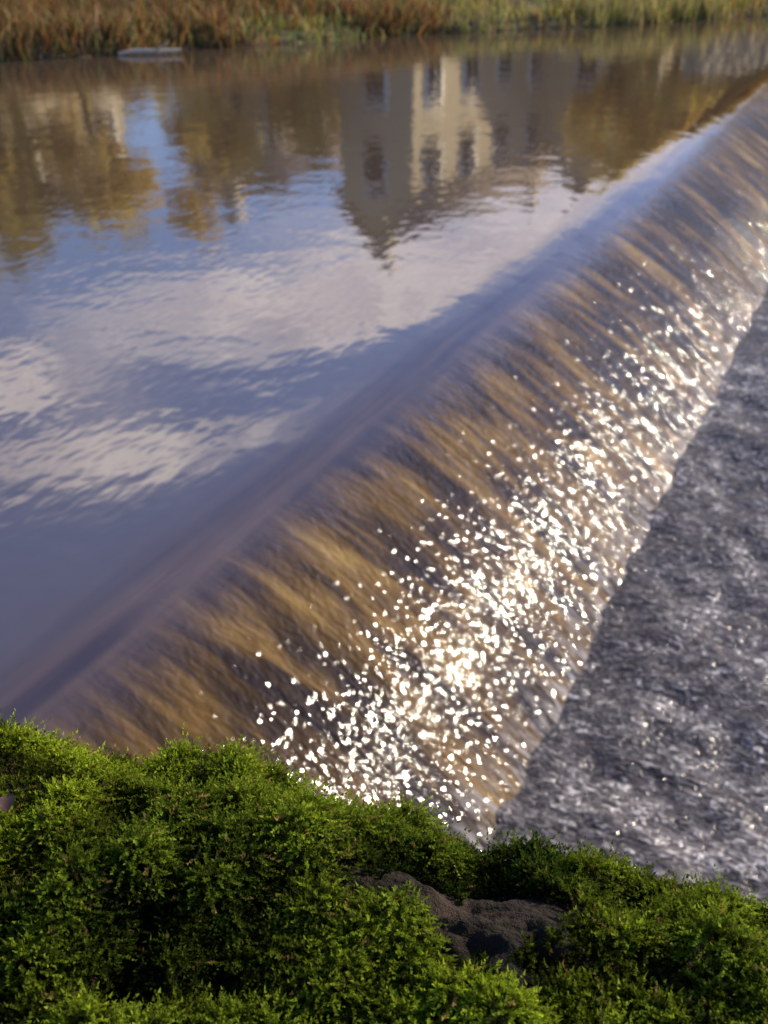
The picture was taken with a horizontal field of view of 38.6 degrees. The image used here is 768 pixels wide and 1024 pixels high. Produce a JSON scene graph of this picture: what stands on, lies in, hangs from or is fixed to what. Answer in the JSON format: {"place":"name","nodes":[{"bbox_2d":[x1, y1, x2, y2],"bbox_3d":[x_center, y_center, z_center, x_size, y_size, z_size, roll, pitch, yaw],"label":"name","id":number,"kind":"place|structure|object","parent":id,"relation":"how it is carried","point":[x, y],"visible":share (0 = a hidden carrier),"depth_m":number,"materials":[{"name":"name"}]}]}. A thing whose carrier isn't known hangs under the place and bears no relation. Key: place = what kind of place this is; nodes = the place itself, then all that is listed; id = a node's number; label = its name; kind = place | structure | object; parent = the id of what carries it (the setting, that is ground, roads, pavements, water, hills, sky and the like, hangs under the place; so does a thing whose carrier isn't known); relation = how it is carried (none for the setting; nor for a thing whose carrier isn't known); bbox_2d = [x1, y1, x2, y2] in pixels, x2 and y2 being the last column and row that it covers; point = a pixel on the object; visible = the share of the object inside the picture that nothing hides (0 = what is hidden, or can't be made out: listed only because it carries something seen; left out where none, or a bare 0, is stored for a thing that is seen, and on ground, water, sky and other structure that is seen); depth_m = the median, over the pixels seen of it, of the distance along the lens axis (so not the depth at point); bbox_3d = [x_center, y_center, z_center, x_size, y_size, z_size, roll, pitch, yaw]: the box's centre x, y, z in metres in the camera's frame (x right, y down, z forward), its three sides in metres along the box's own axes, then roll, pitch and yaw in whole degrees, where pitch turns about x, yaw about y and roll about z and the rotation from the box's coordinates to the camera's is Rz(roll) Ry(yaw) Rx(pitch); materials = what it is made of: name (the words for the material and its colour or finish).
{"place":"outdoors","nodes":[
{"label":"outdoors","id":0,"kind":"place"},
{"bbox_2d":[0,16,767,502],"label":"river water","id":1,"kind":"structure","parent":0,"point":[172,224],"depth_m":11.11,"materials":[{"name":"blue liquid"}]},
{"bbox_2d":[118,40,181,55],"bbox_3d":[-4.601,-9.103,21.500,1.219,0.285,0.430,0,28,0],"label":"driftwood log","id":2,"kind":"object","parent":1,"relation":"on","point":[158,50],"visible":1,"depth_m":21.51,"materials":[{"name":"grey wood"}]},
{"bbox_2d":[0,38,767,853],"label":"weir","id":3,"kind":"object","parent":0,"point":[382,536],"visible":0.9,"depth_m":5.35,"materials":[{"name":"liquid"}]},
{"bbox_2d":[0,752,767,1023],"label":"mossy wall","id":4,"kind":"structure","parent":0,"point":[493,928],"depth_m":0.72,"materials":[{"name":"stone"}]},
{"bbox_2d":[0,708,767,1023],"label":"moss","id":5,"kind":"object","parent":4,"relation":"on","point":[727,922],"visible":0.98,"depth_m":0.72,"materials":[{"name":"green plant"}]},
{"bbox_2d":[0,795,14,812],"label":"dead leaf","id":6,"kind":"object","parent":5,"relation":"on","point":[6,803],"visible":1,"depth_m":0.79,"materials":[{"name":"brown plant"}]},
{"bbox_2d":[85,876,113,895],"bbox_3d":[-0.189,0.246,0.719,0.017,0.007,0.017,14,31,24],"label":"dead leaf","id":7,"kind":"object","parent":5,"relation":"on","point":[102,889],"visible":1,"depth_m":0.72,"materials":[{"name":"brown plant"}]},
{"bbox_2d":[0,0,767,60],"bbox_3d":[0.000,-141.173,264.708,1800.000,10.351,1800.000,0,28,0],"label":"ground","id":8,"kind":"structure","parent":0,"point":[285,35],"depth_m":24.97,"materials":[{"name":"plant"}]},
{"bbox_2d":[0,0,459,60],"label":"bracken","id":9,"kind":"object","parent":8,"relation":"on","point":[60,21],"visible":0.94,"depth_m":22.77,"materials":[{"name":"brown plant"}]},
{"bbox_2d":[442,0,744,32],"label":"reeds","id":10,"kind":"object","parent":8,"relation":"on","point":[712,11],"visible":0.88,"depth_m":28.46,"materials":[{"name":"green plant"}]},
{"bbox_2d":[487,283,767,907],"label":"white water","id":11,"kind":"structure","parent":0,"point":[652,746],"depth_m":5.03,"materials":[{"name":"grey liquid"}]}
]}

